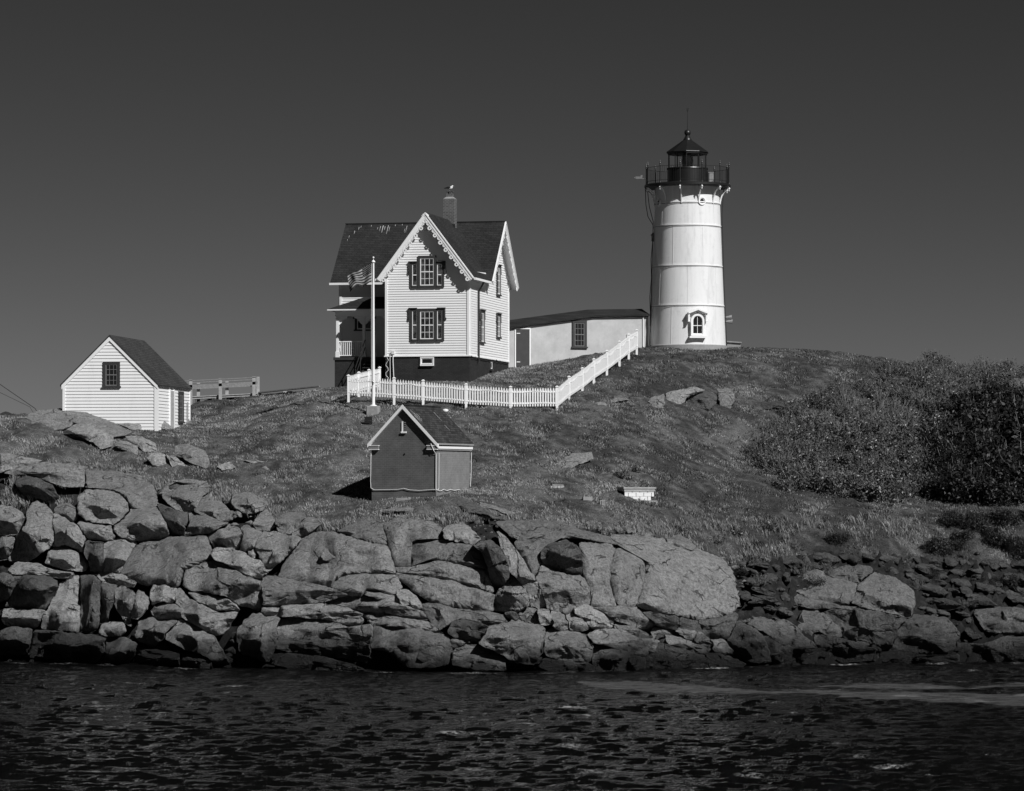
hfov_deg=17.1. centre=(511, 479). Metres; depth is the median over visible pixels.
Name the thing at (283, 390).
plank ramp
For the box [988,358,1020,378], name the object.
shrub
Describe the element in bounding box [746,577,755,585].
rock block
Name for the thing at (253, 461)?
rock ledge
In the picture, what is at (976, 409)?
shrub
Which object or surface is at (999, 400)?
shrub
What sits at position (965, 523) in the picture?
shrub
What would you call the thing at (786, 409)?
shrub
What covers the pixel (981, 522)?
shrub
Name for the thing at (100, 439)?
rock block
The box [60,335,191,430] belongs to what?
white shed
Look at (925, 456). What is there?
shrub
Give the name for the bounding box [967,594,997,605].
rock block
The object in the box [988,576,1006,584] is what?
shrub
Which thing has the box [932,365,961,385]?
shrub
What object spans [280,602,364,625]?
rock block
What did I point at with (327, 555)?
boulder
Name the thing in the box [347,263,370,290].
flag
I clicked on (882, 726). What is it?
sea
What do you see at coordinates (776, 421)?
shrub
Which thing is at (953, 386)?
shrub
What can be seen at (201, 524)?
rock ledge
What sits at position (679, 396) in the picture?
granite slab
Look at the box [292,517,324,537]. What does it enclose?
rock block
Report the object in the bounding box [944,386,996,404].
shrub
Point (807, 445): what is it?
shrub
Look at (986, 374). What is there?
shrub
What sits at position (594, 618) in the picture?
granite slab
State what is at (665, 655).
dark rock
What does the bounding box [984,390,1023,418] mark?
shrub
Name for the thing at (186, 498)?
granite slab
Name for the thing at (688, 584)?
rock ledge
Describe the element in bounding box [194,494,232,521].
granite slab
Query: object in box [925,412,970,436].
shrub
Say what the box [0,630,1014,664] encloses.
shore rubble
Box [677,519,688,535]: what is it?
plant
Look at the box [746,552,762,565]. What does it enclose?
shrub
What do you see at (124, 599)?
rock block
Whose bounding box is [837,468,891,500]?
shrub
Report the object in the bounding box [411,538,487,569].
rock ledge
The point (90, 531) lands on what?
rock block
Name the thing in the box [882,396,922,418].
shrub
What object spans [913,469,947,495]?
shrub
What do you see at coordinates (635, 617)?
rock block
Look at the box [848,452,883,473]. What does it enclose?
shrub
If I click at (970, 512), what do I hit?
shrub
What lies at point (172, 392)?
shed door
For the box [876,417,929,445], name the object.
shrub
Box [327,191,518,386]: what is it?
keepers house
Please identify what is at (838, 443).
shrub
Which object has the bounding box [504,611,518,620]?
dark rock
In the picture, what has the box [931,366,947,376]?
shrub
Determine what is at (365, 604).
rock block
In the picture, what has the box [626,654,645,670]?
dark rock
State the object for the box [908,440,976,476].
shrub
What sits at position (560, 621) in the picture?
rock block
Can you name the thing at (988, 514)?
shrub
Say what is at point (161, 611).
rock block
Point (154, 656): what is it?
dark rock
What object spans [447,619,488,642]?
dark rock
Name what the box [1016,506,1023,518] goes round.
shrub
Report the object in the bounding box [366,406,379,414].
pole footing
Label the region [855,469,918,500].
shrub
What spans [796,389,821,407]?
shrub
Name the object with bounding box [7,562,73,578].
rock ledge
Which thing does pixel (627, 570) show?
rock ledge
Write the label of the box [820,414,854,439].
shrub
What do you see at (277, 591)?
rock block
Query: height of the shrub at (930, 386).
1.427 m
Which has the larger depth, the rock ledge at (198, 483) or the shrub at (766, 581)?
the rock ledge at (198, 483)
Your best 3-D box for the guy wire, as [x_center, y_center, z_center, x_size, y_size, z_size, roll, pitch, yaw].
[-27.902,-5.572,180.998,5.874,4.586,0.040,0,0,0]
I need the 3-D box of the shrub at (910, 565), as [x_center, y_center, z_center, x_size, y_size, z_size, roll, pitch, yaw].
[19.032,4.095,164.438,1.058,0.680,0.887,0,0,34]
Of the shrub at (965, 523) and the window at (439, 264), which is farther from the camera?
the window at (439, 264)
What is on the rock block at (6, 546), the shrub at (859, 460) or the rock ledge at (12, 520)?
the rock ledge at (12, 520)
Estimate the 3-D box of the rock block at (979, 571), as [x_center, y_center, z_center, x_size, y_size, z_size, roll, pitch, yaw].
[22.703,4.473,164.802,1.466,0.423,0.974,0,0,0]
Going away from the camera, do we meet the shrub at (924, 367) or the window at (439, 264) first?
the window at (439, 264)
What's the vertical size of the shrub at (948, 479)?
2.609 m
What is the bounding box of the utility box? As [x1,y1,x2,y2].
[726,341,741,347]
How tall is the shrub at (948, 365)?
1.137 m
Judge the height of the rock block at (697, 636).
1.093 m
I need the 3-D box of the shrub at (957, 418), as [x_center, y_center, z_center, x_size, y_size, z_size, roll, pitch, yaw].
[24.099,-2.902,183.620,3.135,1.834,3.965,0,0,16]
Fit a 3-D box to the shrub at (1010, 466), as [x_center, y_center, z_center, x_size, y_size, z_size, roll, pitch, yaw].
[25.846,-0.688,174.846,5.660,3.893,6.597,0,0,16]
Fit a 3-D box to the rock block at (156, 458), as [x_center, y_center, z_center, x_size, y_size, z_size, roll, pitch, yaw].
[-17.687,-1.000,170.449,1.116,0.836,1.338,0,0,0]
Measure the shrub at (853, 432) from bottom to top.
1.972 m
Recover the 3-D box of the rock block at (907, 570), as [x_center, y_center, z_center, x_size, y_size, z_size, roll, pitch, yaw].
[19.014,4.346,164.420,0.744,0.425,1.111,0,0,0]
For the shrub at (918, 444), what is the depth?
179.56 m
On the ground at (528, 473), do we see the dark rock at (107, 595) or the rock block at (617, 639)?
the dark rock at (107, 595)
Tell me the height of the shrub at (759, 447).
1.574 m
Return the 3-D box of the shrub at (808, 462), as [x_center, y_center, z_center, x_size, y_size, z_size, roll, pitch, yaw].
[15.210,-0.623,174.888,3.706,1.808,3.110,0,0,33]
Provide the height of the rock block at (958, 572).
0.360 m
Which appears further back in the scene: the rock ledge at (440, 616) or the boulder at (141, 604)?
the boulder at (141, 604)
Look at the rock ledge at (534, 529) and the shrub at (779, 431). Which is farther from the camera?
the shrub at (779, 431)
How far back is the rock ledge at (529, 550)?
154.50 m
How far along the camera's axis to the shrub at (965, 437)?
179.59 m
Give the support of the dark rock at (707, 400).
on the ground at (528, 473)
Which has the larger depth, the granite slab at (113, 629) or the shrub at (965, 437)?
the shrub at (965, 437)
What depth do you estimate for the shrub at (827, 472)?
174.00 m
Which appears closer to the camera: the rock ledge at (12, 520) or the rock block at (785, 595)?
the rock block at (785, 595)
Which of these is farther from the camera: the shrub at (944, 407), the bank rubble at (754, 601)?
the shrub at (944, 407)
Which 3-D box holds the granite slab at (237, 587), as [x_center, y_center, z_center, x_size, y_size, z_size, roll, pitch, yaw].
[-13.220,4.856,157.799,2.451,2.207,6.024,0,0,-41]
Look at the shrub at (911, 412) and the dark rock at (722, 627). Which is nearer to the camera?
the dark rock at (722, 627)
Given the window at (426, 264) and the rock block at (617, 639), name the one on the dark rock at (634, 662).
the rock block at (617, 639)
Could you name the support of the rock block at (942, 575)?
on the ground at (528, 473)
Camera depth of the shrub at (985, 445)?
175.74 m
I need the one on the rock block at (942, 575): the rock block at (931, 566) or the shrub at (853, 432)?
the rock block at (931, 566)
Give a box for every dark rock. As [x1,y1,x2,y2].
[0,572,21,601]
[0,626,32,655]
[5,574,58,609]
[15,476,58,500]
[27,629,105,663]
[80,575,100,632]
[83,540,103,574]
[100,582,117,623]
[131,646,180,666]
[158,503,187,535]
[271,652,365,670]
[275,638,370,662]
[445,496,494,514]
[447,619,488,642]
[473,540,509,589]
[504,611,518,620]
[538,658,594,671]
[540,539,582,574]
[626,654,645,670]
[638,608,706,635]
[645,642,708,668]
[685,391,716,409]
[698,612,738,639]
[705,652,745,666]
[727,620,770,664]
[762,634,818,664]
[814,632,876,663]
[817,608,906,649]
[876,649,959,663]
[893,614,959,654]
[956,636,1023,661]
[973,606,1023,635]
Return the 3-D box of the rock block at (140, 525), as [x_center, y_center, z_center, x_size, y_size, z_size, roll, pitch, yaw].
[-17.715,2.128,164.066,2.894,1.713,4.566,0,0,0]
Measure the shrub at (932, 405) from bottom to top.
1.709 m
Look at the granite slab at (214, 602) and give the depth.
156.40 m
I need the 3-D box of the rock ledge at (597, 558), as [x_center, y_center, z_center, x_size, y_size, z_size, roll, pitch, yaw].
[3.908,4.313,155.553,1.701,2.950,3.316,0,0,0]
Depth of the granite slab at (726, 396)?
184.58 m
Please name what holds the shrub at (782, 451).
on the ground at (528, 473)
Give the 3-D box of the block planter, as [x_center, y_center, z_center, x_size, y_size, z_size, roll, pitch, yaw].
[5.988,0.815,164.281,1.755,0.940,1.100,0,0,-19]
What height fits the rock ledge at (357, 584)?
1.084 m
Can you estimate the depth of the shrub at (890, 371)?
192.08 m
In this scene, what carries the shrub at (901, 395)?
on the ground at (528, 473)
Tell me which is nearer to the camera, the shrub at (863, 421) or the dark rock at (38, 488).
the dark rock at (38, 488)
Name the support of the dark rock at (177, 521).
on the ground at (528, 473)
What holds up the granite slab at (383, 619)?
on the rock ledge at (404, 646)
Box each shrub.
[732,566,748,575]
[739,436,780,458]
[740,430,795,457]
[742,436,782,461]
[745,445,781,468]
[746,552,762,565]
[751,539,765,547]
[752,574,764,585]
[759,423,796,440]
[759,452,798,475]
[761,575,769,584]
[762,431,795,453]
[764,408,803,427]
[765,425,797,442]
[766,436,805,465]
[768,463,817,490]
[772,413,817,432]
[772,452,804,475]
[773,426,825,461]
[775,395,814,417]
[775,454,843,479]
[780,440,818,462]
[783,422,823,444]
[784,400,809,419]
[790,538,801,548]
[791,408,838,435]
[791,446,832,471]
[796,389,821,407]
[797,459,842,492]
[799,433,832,452]
[799,564,814,574]
[803,574,826,587]
[805,387,841,411]
[805,407,841,432]
[806,467,846,482]
[808,406,835,424]
[812,427,850,445]
[813,467,853,494]
[815,440,846,463]
[816,449,865,469]
[818,532,847,545]
[819,380,850,398]
[819,563,832,573]
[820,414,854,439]
[823,401,851,417]
[823,444,873,465]
[824,417,868,443]
[827,435,862,452]
[827,462,881,483]
[828,384,860,406]
[830,395,870,419]
[832,531,849,541]
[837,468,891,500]
[839,409,878,435]
[840,436,885,455]
[848,397,873,412]
[848,429,899,462]
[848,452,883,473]
[849,395,887,419]
[851,375,874,391]
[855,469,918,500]
[859,379,894,399]
[859,387,902,409]
[862,458,907,483]
[864,415,898,438]
[866,426,902,446]
[868,450,899,465]
[870,364,905,382]
[871,404,910,431]
[872,458,928,480]
[876,356,898,373]
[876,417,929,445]
[877,379,902,396]
[878,439,922,460]
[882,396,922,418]
[883,357,905,374]
[885,411,922,438]
[886,457,931,482]
[890,383,919,403]
[892,435,927,461]
[894,360,919,377]
[894,406,929,422]
[895,450,934,472]
[895,474,924,497]
[903,412,941,434]
[903,559,915,569]
[905,366,936,387]
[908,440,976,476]
[908,455,988,501]
[908,553,922,562]
[909,443,945,468]
[911,359,931,373]
[911,388,938,411]
[911,429,976,471]
[912,578,926,590]
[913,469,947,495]
[914,348,952,368]
[915,356,934,373]
[915,412,1017,452]
[917,378,947,397]
[917,396,951,417]
[917,408,949,435]
[919,538,948,551]
[920,425,955,443]
[922,391,981,419]
[924,566,940,577]
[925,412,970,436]
[926,532,956,554]
[928,422,1023,473]
[930,383,968,410]
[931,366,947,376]
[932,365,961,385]
[932,506,964,526]
[933,425,1002,447]
[934,457,1009,503]
[936,359,955,372]
[936,444,1001,473]
[939,376,969,396]
[939,390,1005,417]
[942,412,975,431]
[944,362,968,374]
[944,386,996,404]
[944,536,970,548]
[945,366,962,374]
[947,400,1023,436]
[948,441,1002,466]
[949,527,978,540]
[952,514,981,528]
[953,366,984,384]
[953,404,1010,424]
[954,375,1022,407]
[955,466,1013,503]
[957,411,1001,434]
[958,551,967,557]
[958,599,970,608]
[962,362,975,372]
[962,509,977,523]
[963,378,992,392]
[964,429,1023,495]
[966,512,999,533]
[966,597,982,607]
[968,356,995,371]
[968,470,1023,504]
[970,361,996,376]
[973,508,994,521]
[975,387,1023,442]
[976,364,1003,383]
[977,425,1017,448]
[979,527,1020,545]
[980,525,1003,536]
[982,428,1023,454]
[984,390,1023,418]
[985,397,1023,411]
[986,504,1022,526]
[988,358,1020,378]
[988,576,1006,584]
[993,369,1023,387]
[993,378,1023,396]
[994,387,1023,403]
[998,536,1023,551]
[999,573,1019,589]
[1003,536,1023,558]
[1004,385,1023,397]
[1006,383,1023,403]
[1009,476,1023,501]
[1013,364,1023,378]
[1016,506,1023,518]
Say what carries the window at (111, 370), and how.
in the white shed at (119, 379)
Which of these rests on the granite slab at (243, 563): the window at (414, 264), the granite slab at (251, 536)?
the granite slab at (251, 536)
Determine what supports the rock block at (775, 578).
on the ground at (528, 473)
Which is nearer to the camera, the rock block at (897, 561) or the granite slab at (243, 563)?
the granite slab at (243, 563)
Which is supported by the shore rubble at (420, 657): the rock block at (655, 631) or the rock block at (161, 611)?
the rock block at (655, 631)
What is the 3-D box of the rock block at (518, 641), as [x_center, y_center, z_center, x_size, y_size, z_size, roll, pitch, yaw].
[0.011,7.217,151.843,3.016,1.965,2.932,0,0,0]
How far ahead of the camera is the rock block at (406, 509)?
157.61 m
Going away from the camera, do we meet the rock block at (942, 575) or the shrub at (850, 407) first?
the rock block at (942, 575)
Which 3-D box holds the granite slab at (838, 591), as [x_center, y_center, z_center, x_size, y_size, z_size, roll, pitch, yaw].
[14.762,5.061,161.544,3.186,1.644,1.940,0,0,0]
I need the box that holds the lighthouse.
[634,108,732,349]
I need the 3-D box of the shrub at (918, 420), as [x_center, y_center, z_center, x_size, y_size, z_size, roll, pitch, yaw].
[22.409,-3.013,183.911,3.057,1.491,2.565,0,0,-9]
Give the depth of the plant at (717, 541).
161.59 m
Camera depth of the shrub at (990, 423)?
181.67 m
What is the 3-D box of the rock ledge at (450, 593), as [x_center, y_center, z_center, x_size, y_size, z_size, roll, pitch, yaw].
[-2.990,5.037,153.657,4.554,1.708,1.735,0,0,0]
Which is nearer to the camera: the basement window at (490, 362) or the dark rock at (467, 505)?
the dark rock at (467, 505)
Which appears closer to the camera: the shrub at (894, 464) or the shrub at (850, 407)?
the shrub at (894, 464)
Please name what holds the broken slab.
on the ground at (528, 473)
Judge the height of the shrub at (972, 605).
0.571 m
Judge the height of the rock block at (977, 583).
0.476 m
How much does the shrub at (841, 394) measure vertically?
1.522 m
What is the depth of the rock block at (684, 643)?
154.38 m
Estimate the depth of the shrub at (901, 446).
178.91 m
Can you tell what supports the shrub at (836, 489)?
on the ground at (528, 473)
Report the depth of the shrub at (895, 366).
195.12 m
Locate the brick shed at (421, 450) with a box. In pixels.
[367,404,473,500]
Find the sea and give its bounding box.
[0,659,1023,790]
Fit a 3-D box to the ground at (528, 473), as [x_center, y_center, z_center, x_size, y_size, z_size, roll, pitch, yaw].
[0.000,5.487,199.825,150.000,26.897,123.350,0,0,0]
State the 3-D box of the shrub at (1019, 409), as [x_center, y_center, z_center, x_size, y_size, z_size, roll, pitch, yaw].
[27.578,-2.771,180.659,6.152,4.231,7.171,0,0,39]
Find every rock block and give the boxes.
[0,536,14,560]
[1,608,44,628]
[8,501,54,562]
[41,575,80,632]
[52,513,85,552]
[67,424,113,448]
[77,520,114,540]
[99,637,136,663]
[103,537,136,573]
[113,507,169,541]
[114,586,135,625]
[115,439,137,454]
[117,423,141,429]
[125,435,156,451]
[134,617,177,646]
[146,452,167,465]
[150,602,181,620]
[161,421,173,428]
[166,454,184,466]
[175,444,209,467]
[181,652,212,668]
[208,524,242,549]
[230,492,266,514]
[237,612,279,661]
[261,574,347,606]
[261,605,280,617]
[274,510,305,535]
[276,618,372,644]
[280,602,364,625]
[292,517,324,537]
[326,595,427,619]
[364,591,399,603]
[384,506,413,512]
[442,522,480,544]
[450,637,465,646]
[478,619,545,664]
[493,575,529,611]
[518,606,538,623]
[535,565,590,614]
[537,608,553,624]
[542,628,593,662]
[550,611,567,630]
[566,613,589,631]
[587,628,659,656]
[592,645,630,670]
[593,605,654,631]
[610,397,628,401]
[614,622,649,635]
[648,394,664,407]
[651,627,678,639]
[665,635,710,653]
[666,535,695,549]
[675,628,712,647]
[737,561,744,565]
[739,590,750,600]
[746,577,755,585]
[747,568,758,574]
[748,559,769,567]
[748,587,775,595]
[750,596,776,604]
[752,593,778,601]
[757,401,787,408]
[763,605,776,611]
[764,573,782,582]
[772,564,780,570]
[778,607,793,615]
[779,555,805,567]
[781,592,789,600]
[783,572,790,582]
[790,566,799,573]
[803,555,810,566]
[811,562,822,569]
[813,552,837,562]
[813,554,822,563]
[824,380,858,389]
[839,552,860,563]
[862,554,874,560]
[877,561,884,567]
[879,553,897,563]
[889,567,898,574]
[894,557,905,563]
[903,566,913,572]
[905,573,917,579]
[913,556,920,563]
[914,563,926,569]
[918,576,929,581]
[920,583,948,595]
[921,563,943,570]
[926,557,940,566]
[926,596,965,609]
[926,607,937,614]
[928,578,946,585]
[931,571,947,579]
[937,609,949,615]
[944,557,958,567]
[948,588,959,593]
[950,569,965,575]
[950,578,971,587]
[956,610,969,616]
[960,560,970,565]
[960,586,972,593]
[962,617,973,622]
[964,630,982,638]
[965,593,977,598]
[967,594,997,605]
[968,568,996,576]
[970,574,983,578]
[976,582,986,591]
[976,584,995,593]
[980,558,999,569]
[994,587,1001,594]
[995,581,1002,586]
[998,562,1008,567]
[1001,589,1019,595]
[1004,572,1023,585]
[1006,595,1023,602]
[1011,559,1023,572]
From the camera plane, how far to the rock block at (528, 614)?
152.81 m
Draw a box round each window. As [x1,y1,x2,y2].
[102,362,120,387]
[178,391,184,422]
[353,317,375,330]
[412,262,416,287]
[412,309,416,340]
[418,255,435,286]
[418,309,435,340]
[420,357,433,365]
[437,262,441,286]
[437,308,441,340]
[480,309,485,343]
[489,361,493,370]
[496,264,501,295]
[496,313,501,338]
[571,320,587,347]
[688,314,706,337]
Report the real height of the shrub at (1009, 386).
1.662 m
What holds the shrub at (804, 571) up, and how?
on the ground at (528, 473)
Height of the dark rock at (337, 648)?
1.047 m
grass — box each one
[0,455,804,565]
[632,506,925,566]
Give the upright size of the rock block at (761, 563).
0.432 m
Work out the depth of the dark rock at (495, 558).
153.08 m
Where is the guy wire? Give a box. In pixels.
[0,384,36,410]
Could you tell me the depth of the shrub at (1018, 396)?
187.81 m
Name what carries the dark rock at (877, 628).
on the ground at (528, 473)
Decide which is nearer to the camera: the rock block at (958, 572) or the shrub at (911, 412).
the rock block at (958, 572)
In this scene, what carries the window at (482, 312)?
in the keepers house
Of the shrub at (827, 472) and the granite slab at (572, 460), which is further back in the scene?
the shrub at (827, 472)
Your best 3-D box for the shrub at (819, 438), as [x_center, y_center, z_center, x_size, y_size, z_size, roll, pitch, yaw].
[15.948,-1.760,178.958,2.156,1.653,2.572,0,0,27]
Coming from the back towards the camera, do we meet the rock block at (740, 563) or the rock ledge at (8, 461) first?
the rock ledge at (8, 461)
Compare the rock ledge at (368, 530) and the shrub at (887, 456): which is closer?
the rock ledge at (368, 530)
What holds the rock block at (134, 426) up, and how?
on the ground at (528, 473)
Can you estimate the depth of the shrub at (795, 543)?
163.78 m
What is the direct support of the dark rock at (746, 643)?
in the sea
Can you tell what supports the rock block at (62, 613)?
on the dark rock at (62, 646)
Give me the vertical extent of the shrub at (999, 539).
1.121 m
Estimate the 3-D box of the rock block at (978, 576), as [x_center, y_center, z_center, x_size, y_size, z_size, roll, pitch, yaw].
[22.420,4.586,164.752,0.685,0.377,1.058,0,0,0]
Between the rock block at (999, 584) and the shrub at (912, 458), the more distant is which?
the shrub at (912, 458)
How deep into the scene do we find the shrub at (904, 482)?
173.44 m
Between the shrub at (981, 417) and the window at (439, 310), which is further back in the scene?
the window at (439, 310)
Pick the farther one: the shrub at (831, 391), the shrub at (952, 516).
the shrub at (831, 391)
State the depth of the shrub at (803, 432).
179.70 m
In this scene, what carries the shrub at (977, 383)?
on the ground at (528, 473)
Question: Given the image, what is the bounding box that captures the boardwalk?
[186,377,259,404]
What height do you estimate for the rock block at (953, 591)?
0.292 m
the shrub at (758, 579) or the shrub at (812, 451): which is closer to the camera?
the shrub at (758, 579)
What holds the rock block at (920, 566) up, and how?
on the ground at (528, 473)
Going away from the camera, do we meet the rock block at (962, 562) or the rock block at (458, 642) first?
the rock block at (458, 642)
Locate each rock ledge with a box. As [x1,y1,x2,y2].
[0,453,41,472]
[0,505,25,535]
[5,462,87,486]
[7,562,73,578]
[24,408,131,436]
[85,470,157,508]
[121,535,212,587]
[172,479,209,487]
[184,513,228,535]
[217,462,235,470]
[244,460,263,462]
[278,531,395,587]
[332,573,401,596]
[337,518,386,543]
[370,626,452,668]
[383,517,442,566]
[395,560,493,592]
[396,573,494,610]
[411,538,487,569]
[422,602,509,629]
[480,502,514,514]
[496,518,616,544]
[514,538,559,575]
[579,542,615,606]
[610,534,739,620]
[610,548,645,606]
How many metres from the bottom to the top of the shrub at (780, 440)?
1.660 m
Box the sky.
[0,0,1023,413]
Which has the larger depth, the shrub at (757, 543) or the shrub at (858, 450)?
the shrub at (858, 450)
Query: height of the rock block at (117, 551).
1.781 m
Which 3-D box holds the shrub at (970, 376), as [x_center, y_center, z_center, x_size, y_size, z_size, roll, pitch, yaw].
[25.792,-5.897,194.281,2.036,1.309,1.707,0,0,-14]
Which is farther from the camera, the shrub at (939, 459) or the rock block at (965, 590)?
the shrub at (939, 459)
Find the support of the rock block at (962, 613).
on the ground at (528, 473)
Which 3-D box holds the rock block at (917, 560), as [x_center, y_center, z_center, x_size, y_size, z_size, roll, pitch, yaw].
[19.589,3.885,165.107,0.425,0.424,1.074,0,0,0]
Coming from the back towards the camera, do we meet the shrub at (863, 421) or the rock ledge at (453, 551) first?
the shrub at (863, 421)
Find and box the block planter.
[616,487,657,502]
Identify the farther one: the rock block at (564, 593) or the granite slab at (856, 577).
the granite slab at (856, 577)
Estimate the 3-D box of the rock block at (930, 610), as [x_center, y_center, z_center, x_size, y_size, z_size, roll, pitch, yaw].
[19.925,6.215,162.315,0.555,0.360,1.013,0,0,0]
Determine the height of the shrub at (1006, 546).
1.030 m
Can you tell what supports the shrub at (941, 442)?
on the ground at (528, 473)
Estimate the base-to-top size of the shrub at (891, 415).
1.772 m
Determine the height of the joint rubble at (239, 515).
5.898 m
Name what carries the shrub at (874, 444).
on the ground at (528, 473)
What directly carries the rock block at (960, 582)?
on the ground at (528, 473)
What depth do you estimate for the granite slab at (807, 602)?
159.96 m
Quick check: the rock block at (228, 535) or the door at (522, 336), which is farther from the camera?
the door at (522, 336)
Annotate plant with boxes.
[612,463,634,479]
[631,460,642,472]
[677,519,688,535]
[711,531,725,545]
[731,522,744,536]
[762,515,779,531]
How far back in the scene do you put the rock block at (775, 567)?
161.47 m
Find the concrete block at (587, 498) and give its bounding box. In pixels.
[582,497,591,500]
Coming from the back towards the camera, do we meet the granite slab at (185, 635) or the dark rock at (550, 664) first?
the granite slab at (185, 635)
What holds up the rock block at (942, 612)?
on the ground at (528, 473)
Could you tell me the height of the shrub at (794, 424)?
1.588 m
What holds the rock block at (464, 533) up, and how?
on the dark rock at (495, 558)
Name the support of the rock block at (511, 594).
on the ground at (528, 473)
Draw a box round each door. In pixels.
[171,391,173,427]
[516,330,529,365]
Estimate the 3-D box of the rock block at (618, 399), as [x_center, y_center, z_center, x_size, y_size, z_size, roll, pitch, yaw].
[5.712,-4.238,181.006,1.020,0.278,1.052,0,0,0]
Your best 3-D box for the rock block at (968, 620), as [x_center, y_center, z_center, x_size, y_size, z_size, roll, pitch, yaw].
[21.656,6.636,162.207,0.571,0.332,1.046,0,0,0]
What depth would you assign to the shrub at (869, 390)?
188.94 m
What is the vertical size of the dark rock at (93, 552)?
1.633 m
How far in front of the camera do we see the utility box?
201.20 m
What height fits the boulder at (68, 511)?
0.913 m
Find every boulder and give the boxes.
[45,545,88,571]
[54,503,77,521]
[77,489,128,524]
[131,590,149,619]
[248,549,256,558]
[321,548,335,561]
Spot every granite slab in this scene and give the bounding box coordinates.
[96,572,136,586]
[98,621,125,636]
[149,583,176,605]
[161,482,208,511]
[165,619,229,666]
[174,588,237,635]
[182,560,262,610]
[188,591,239,610]
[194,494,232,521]
[210,546,268,580]
[239,525,261,551]
[252,509,275,531]
[255,531,301,570]
[364,613,442,632]
[396,589,421,609]
[451,643,505,671]
[497,531,545,608]
[556,452,593,467]
[573,604,614,629]
[666,387,703,403]
[710,638,733,655]
[716,388,734,408]
[741,616,816,648]
[794,593,855,609]
[796,569,857,604]
[797,608,841,636]
[828,564,872,583]
[851,572,915,617]
[1008,378,1023,392]
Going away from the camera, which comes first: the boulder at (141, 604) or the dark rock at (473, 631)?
the dark rock at (473, 631)
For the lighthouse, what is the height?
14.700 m
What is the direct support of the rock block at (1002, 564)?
on the ground at (528, 473)
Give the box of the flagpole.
[370,257,376,405]
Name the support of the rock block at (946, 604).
on the ground at (528, 473)
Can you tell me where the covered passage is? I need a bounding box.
[509,309,649,367]
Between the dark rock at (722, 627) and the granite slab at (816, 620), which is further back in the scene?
the granite slab at (816, 620)
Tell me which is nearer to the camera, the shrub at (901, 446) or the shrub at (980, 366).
the shrub at (901, 446)
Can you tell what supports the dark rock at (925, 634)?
on the dark rock at (889, 655)
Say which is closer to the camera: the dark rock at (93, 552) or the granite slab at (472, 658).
the granite slab at (472, 658)
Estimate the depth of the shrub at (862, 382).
190.18 m
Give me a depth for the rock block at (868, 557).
164.19 m
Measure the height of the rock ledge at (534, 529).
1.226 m
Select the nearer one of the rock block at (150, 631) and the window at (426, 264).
the rock block at (150, 631)
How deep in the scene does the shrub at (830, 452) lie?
178.11 m
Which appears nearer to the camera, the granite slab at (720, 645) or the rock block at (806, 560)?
the granite slab at (720, 645)
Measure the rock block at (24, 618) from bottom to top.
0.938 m
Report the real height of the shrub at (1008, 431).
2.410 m
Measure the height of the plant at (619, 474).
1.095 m
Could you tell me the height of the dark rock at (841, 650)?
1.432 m
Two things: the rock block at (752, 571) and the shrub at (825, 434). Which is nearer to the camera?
the rock block at (752, 571)
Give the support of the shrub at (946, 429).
on the ground at (528, 473)
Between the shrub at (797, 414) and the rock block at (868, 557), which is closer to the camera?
the rock block at (868, 557)
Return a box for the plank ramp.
[258,386,319,395]
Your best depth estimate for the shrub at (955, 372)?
196.91 m
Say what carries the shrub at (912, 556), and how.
on the ground at (528, 473)
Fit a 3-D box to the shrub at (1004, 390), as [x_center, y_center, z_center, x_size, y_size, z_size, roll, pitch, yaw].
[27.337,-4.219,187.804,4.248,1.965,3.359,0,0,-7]
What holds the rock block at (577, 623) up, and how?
on the rock block at (571, 645)
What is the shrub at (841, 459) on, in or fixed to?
on the ground at (528, 473)
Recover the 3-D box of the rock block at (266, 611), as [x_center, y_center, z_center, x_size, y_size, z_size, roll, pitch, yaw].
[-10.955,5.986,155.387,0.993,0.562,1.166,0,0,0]
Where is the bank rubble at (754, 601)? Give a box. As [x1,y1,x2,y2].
[728,544,1023,639]
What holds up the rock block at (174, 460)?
on the ground at (528, 473)
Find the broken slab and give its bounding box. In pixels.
[396,497,410,501]
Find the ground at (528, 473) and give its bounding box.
[0,347,1023,670]
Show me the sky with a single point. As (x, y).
(184, 179)
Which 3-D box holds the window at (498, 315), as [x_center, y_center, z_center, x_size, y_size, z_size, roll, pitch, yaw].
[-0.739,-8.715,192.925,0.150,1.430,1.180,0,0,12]
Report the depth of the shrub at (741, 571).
159.81 m
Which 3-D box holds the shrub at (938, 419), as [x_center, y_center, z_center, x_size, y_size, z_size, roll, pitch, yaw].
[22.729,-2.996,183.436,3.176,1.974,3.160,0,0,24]
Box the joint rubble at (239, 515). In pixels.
[85,468,748,591]
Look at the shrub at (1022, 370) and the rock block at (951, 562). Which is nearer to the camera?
the rock block at (951, 562)
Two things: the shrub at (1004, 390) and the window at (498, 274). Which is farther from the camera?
the window at (498, 274)
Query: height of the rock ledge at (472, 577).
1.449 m
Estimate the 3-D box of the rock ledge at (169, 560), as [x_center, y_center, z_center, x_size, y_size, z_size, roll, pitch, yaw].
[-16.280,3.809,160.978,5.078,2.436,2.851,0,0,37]
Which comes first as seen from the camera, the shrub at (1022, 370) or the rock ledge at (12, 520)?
the rock ledge at (12, 520)
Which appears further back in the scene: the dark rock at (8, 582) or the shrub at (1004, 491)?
the shrub at (1004, 491)
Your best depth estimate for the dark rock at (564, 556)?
153.83 m
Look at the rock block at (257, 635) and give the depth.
153.73 m
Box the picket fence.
[347,329,637,409]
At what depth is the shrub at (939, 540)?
165.62 m

